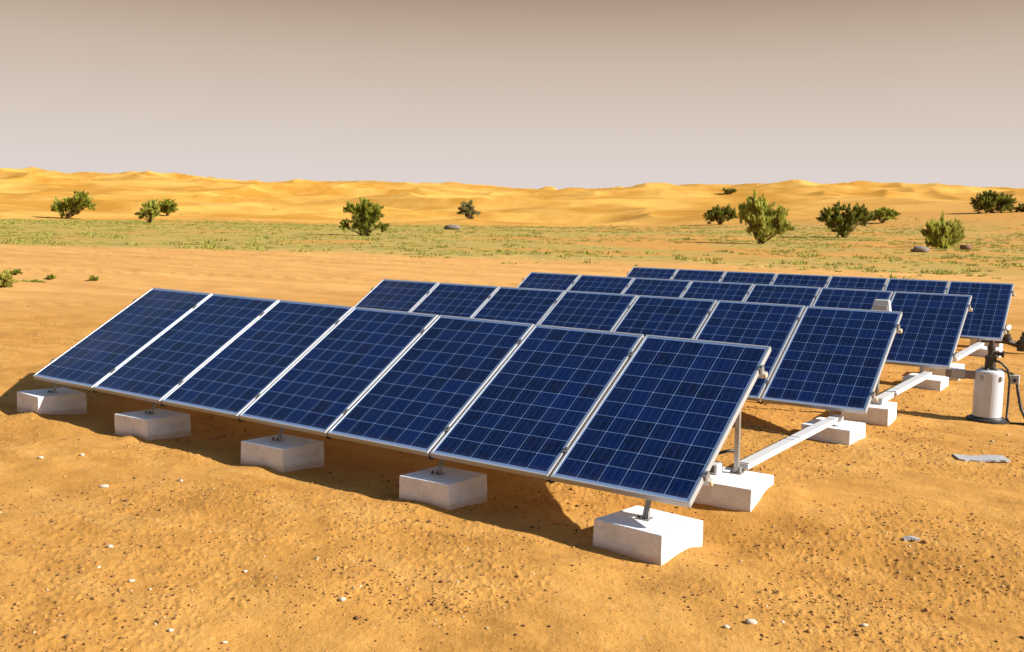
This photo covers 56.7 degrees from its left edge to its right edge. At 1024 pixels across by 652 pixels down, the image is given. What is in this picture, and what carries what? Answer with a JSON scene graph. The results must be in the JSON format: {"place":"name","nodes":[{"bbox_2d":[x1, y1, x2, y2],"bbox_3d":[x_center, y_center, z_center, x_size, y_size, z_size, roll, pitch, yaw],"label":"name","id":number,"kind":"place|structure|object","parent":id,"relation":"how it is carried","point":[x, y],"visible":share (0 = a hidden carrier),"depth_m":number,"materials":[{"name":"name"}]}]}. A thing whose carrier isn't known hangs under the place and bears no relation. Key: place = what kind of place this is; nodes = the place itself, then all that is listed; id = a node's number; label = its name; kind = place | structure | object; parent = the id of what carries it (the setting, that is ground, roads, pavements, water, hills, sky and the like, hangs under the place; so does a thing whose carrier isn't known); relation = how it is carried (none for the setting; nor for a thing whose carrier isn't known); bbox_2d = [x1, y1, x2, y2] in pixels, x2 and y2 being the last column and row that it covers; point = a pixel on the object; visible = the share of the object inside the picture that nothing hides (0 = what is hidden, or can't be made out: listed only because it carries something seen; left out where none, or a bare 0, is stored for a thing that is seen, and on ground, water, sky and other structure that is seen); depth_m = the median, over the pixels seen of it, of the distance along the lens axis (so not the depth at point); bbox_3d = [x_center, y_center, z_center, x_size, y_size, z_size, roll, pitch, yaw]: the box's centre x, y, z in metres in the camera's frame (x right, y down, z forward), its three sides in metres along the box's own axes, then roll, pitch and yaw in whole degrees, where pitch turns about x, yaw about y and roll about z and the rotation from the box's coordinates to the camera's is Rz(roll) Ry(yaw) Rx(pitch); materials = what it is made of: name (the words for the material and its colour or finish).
{"place":"outdoors","nodes":[
{"label":"outdoors","id":0,"kind":"place"},
{"bbox_2d":[0,167,1023,651],"bbox_3d":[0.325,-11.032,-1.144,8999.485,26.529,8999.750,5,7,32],"label":"desert ground","id":1,"kind":"structure","parent":0,"point":[130,271],"depth_m":7.02,"materials":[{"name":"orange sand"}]},
{"bbox_2d":[0,270,18,286],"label":"desert plant","id":2,"kind":"object","parent":1,"relation":"on","point":[7,279],"visible":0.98,"depth_m":26.29,"materials":[{"name":"green plant"}]},
{"bbox_2d":[4,269,22,274],"bbox_3d":[-16.097,-1.671,30.568,0.637,0.408,0.385,2,6,6],"label":"desert plant","id":3,"kind":"object","parent":1,"relation":"on","point":[15,271],"visible":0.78,"depth_m":30.55,"materials":[{"name":"green plant"}]},
{"bbox_2d":[19,279,45,281],"bbox_3d":[-14.201,-1.256,28.171,0.870,0.314,0.525,5,7,32],"label":"desert plant","id":4,"kind":"object","parent":1,"relation":"on","point":[32,280],"visible":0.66,"depth_m":28.10,"materials":[{"name":"green plant"}]},
{"bbox_2d":[44,274,55,279],"bbox_3d":[-14.466,-1.487,29.788,0.445,0.361,0.352,5,7,32],"label":"desert plant","id":5,"kind":"object","parent":1,"relation":"on","point":[51,276],"visible":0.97,"depth_m":29.72,"materials":[{"name":"green plant"}]},
{"bbox_2d":[17,387,86,414],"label":"concrete block","id":6,"kind":"structure","parent":1,"relation":"on","point":[63,400],"depth_m":9.54,"materials":[{"name":"white concrete"}]},
{"bbox_2d":[50,189,97,218],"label":"desert shrub","id":7,"kind":"object","parent":1,"relation":"on","point":[75,203],"visible":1,"depth_m":171.58,"materials":[{"name":"green plant"}]},
{"bbox_2d":[88,275,98,280],"bbox_3d":[-13.018,-1.428,29.537,0.352,0.358,0.230,-2,7,-23],"label":"desert plant","id":8,"kind":"object","parent":1,"relation":"on","point":[93,278],"visible":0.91,"depth_m":29.50,"materials":[{"name":"green plant"}]},
{"bbox_2d":[99,484,108,487],"bbox_3d":[-3.045,1.196,7.077,0.071,0.025,0.052,0,6,-13],"label":"white pebble","id":9,"kind":"object","parent":1,"relation":"on","point":[104,486],"visible":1,"depth_m":7.07,"materials":[{"name":"stone"}]},
{"bbox_2d":[134,197,160,222],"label":"desert tree","id":10,"kind":"object","parent":1,"relation":"on","point":[150,210],"visible":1,"depth_m":125.45,"materials":[{"name":"green plant"}]},
{"bbox_2d":[114,408,190,439],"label":"concrete block","id":11,"kind":"structure","parent":1,"relation":"on","point":[163,424],"depth_m":8.69,"materials":[{"name":"white concrete"}]},
{"bbox_2d":[158,196,178,215],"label":"desert shrub","id":12,"kind":"object","parent":1,"relation":"on","point":[167,206],"visible":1,"depth_m":188.06,"materials":[{"name":"green plant"}]},
{"bbox_2d":[241,434,323,472],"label":"concrete block","id":13,"kind":"structure","parent":1,"relation":"on","point":[289,453],"depth_m":7.77,"materials":[{"name":"white concrete"}]},
{"bbox_2d":[339,196,389,235],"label":"desert shrub","id":14,"kind":"object","parent":1,"relation":"on","point":[365,219],"visible":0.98,"depth_m":99.83,"materials":[{"name":"green plant"}]},
{"bbox_2d":[399,466,486,509],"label":"concrete block","id":15,"kind":"structure","parent":1,"relation":"on","point":[452,488],"depth_m":6.88,"materials":[{"name":"white concrete"}]},
{"bbox_2d":[444,225,460,229],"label":"grey rock","id":16,"kind":"object","parent":1,"relation":"on","point":[453,227],"visible":0.87,"depth_m":134.49,"materials":[{"name":"grey stone"}]},
{"bbox_2d":[457,199,480,218],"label":"desert shrub","id":17,"kind":"object","parent":1,"relation":"on","point":[467,210],"visible":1,"depth_m":200.61,"materials":[{"name":"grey plant"}]},
{"bbox_2d":[0,201,1023,278],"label":"desert grass","id":18,"kind":"structure","parent":1,"relation":"on","point":[300,227],"depth_m":90.10,"materials":[{"name":"green plant"}]},
{"bbox_2d":[593,505,702,565],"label":"concrete block","id":19,"kind":"structure","parent":1,"relation":"on","point":[660,538],"depth_m":5.99,"materials":[{"name":"white concrete"}]},
{"bbox_2d":[33,288,770,520],"bbox_3d":[-1.471,0.423,8.275,7.145,1.087,1.462,5,7,32],"label":"solar array","id":20,"kind":"object","parent":19,"relation":"on","point":[649,418],"visible":1,"depth_m":7.57,"materials":[{"name":"blue"}]},
{"bbox_2d":[702,204,737,224],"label":"desert shrub","id":21,"kind":"object","parent":1,"relation":"on","point":[716,213],"visible":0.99,"depth_m":170.02,"materials":[{"name":"green plant"}]},
{"bbox_2d":[722,187,736,194],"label":"desert shrub","id":22,"kind":"object","parent":1,"relation":"on","point":[728,191],"visible":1,"depth_m":359.71,"materials":[{"name":"green plant"}]},
{"bbox_2d":[693,467,773,511],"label":"concrete block","id":23,"kind":"structure","parent":1,"relation":"on","point":[745,490],"depth_m":6.71,"materials":[{"name":"white concrete"}]},
{"bbox_2d":[709,461,722,474],"bbox_3d":[1.463,1.034,7.004,0.150,0.094,0.129,5,7,32],"label":"cable box","id":24,"kind":"object","parent":23,"relation":"on","point":[716,468],"visible":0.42,"depth_m":6.94,"materials":[{"name":"white plastic"}]},
{"bbox_2d":[718,449,733,454],"bbox_3d":[1.523,0.972,7.018,0.255,0.129,0.033,0,6,-6],"label":"power cable","id":25,"kind":"object","parent":24,"relation":"attached to","point":[726,451],"visible":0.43,"depth_m":7.01,"materials":[{"name":"black rubber"}]},
{"bbox_2d":[740,414,843,469],"bbox_3d":[2.395,0.964,8.063,0.146,0.102,2.467,5,8,35],"label":"cable duct","id":26,"kind":"object","parent":23,"relation":"on","point":[753,460],"visible":0.94,"depth_m":7.98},
{"bbox_2d":[745,619,757,624],"bbox_3d":[1.252,1.549,4.969,0.062,0.032,0.050,5,7,32],"label":"white pebble","id":27,"kind":"object","parent":1,"relation":"on","point":[751,621],"visible":1,"depth_m":4.96,"materials":[{"name":"stone"}]},
{"bbox_2d":[737,189,795,243],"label":"desert shrub","id":28,"kind":"object","parent":1,"relation":"on","point":[767,221],"visible":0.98,"depth_m":93.26,"materials":[{"name":"green plant"}]},
{"bbox_2d":[801,417,865,444],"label":"concrete block","id":29,"kind":"structure","parent":1,"relation":"on","point":[845,432],"depth_m":8.88,"materials":[{"name":"white concrete"}]},
{"bbox_2d":[816,201,875,237],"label":"desert shrub","id":30,"kind":"object","parent":1,"relation":"on","point":[838,222],"visible":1,"depth_m":114.87,"materials":[{"name":"green plant"}]},
{"bbox_2d":[841,401,896,425],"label":"concrete block","id":31,"kind":"structure","parent":1,"relation":"on","point":[884,414],"depth_m":9.71,"materials":[{"name":"white concrete"}]},
{"bbox_2d":[874,371,931,403],"bbox_3d":[4.486,0.687,10.839,0.116,0.073,2.462,5,8,34],"label":"cable duct","id":32,"kind":"object","parent":31,"relation":"on","point":[889,394],"visible":0.92,"depth_m":10.70,"materials":[{"name":"white metal"}]},
{"bbox_2d":[872,299,891,395],"bbox_3d":[3.956,0.389,10.245,0.197,1.349,0.117,5,7,32],"label":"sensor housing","id":33,"kind":"object","parent":1,"relation":"on","point":[881,305],"visible":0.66,"depth_m":10.15,"materials":[{"name":"white plastic"}]},
{"bbox_2d":[869,207,900,222],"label":"desert shrub","id":34,"kind":"object","parent":1,"relation":"on","point":[882,214],"visible":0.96,"depth_m":149.95,"materials":[{"name":"green plant"}]},
{"bbox_2d":[902,536,919,540],"bbox_3d":[2.569,1.369,6.105,0.100,0.028,0.038,1,6,3],"label":"metal flake","id":35,"kind":"object","parent":1,"relation":"on","point":[906,538],"visible":1,"depth_m":6.09,"materials":[{"name":"silver metal"}]},
{"bbox_2d":[910,246,928,252],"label":"grey rock","id":36,"kind":"object","parent":1,"relation":"on","point":[920,249],"visible":0.87,"depth_m":77.36,"materials":[{"name":"grey stone"}]},
{"bbox_2d":[902,373,948,390],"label":"concrete block","id":37,"kind":"structure","parent":1,"relation":"on","point":[937,382],"depth_m":11.85,"materials":[{"name":"white concrete"}]},
{"bbox_2d":[517,272,971,374],"bbox_3d":[2.888,-0.138,14.245,7.154,1.001,1.555,5,7,32],"label":"solar array","id":38,"kind":"object","parent":37,"relation":"on","point":[931,325],"visible":0.35,"depth_m":13.55,"materials":[{"name":"blue"}]},
{"bbox_2d":[919,210,965,248],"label":"desert shrub","id":39,"kind":"object","parent":1,"relation":"on","point":[941,233],"visible":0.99,"depth_m":85.54,"materials":[{"name":"green plant"}]},
{"bbox_2d":[923,363,963,380],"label":"concrete block","id":40,"kind":"structure","parent":1,"relation":"on","point":[939,372],"depth_m":12.74,"materials":[{"name":"white concrete"}]},
{"bbox_2d":[960,245,971,249],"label":"brown rock","id":41,"kind":"object","parent":1,"relation":"on","point":[965,247],"visible":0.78,"depth_m":84.08,"materials":[{"name":"brown stone"}]},
{"bbox_2d":[953,454,1010,461],"bbox_3d":[4.105,1.158,8.300,0.421,0.028,0.203,2,6,7],"label":"metal strip","id":42,"kind":"object","parent":1,"relation":"on","point":[987,458],"visible":1,"depth_m":8.27,"materials":[{"name":"silver metal"}]},
{"bbox_2d":[945,340,1019,424],"bbox_3d":[4.969,0.600,10.045,0.697,0.920,0.400,5,7,32],"label":"wellhead cylinder","id":43,"kind":"object","parent":1,"relation":"on","point":[988,377],"visible":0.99,"depth_m":9.92,"materials":[{"name":"white metal"}]},
{"bbox_2d":[1016,384,1023,417],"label":"power cable","id":44,"kind":"object","parent":43,"relation":"attached to","point":[1019,399],"visible":1,"depth_m":9.92,"materials":[{"name":"black rubber"}]},
{"bbox_2d":[969,346,1002,357],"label":"concrete block","id":45,"kind":"structure","parent":1,"relation":"on","point":[982,351],"depth_m":15.01,"materials":[{"name":"white concrete"}]},
{"bbox_2d":[953,342,983,361],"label":"metal beam","id":46,"kind":"structure","parent":45,"relation":"on","point":[968,350],"depth_m":14.04,"materials":[{"name":"white metal"}]},
{"bbox_2d":[970,339,1002,347],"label":"concrete block","id":47,"kind":"structure","parent":1,"relation":"on","point":[973,341],"depth_m":16.01,"materials":[{"name":"white concrete"}]},
{"bbox_2d":[969,189,1017,212],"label":"desert shrub","id":48,"kind":"object","parent":1,"relation":"on","point":[986,201],"visible":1,"depth_m":164.06,"materials":[{"name":"green plant"}]},
{"bbox_2d":[981,324,1023,351],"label":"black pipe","id":49,"kind":"object","parent":1,"relation":"on","point":[1018,344],"visible":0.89,"depth_m":15.47,"materials":[{"name":"metal"}]},
{"bbox_2d":[1009,422,1023,424],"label":"power cable","id":50,"kind":"object","parent":1,"relation":"on","point":[1015,423],"visible":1,"depth_m":9.89,"materials":[{"name":"black rubber"}]},
{"bbox_2d":[1013,202,1023,211],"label":"desert shrub","id":51,"kind":"object","parent":1,"relation":"on","point":[1020,207],"visible":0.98,"depth_m":165.03,"materials":[{"name":"green plant"}]},
{"bbox_2d":[0,0,1023,189],"label":"sky","id":52,"kind":"structure","parent":0,"point":[532,94],"materials":[{"name":"grey"}]},
{"bbox_3d":[1.654,0.948,9.999,0.468,0.300,0.465,5,7,32],"label":"concrete block","id":53,"kind":"object","parent":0,"visible":0},
{"bbox_2d":[354,279,901,415],"bbox_3d":[0.726,0.139,11.274,7.143,1.012,1.471,5,7,32],"label":"solar array","id":54,"kind":"object","parent":53,"relation":"on","point":[832,359],"visible":0.45,"depth_m":10.50,"materials":[{"name":"blue"}]},
{"bbox_3d":[4.659,0.247,16.999,0.469,0.300,0.466,5,7,33],"label":"concrete block","id":55,"kind":"object","parent":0,"visible":0},
{"bbox_2d":[626,267,1014,341],"bbox_3d":[5.131,-0.430,17.384,7.144,0.988,1.504,5,7,32],"label":"solar array","id":56,"kind":"object","parent":55,"relation":"on","point":[985,318],"visible":0.4,"depth_m":16.80,"materials":[{"name":"blue"}]}
]}

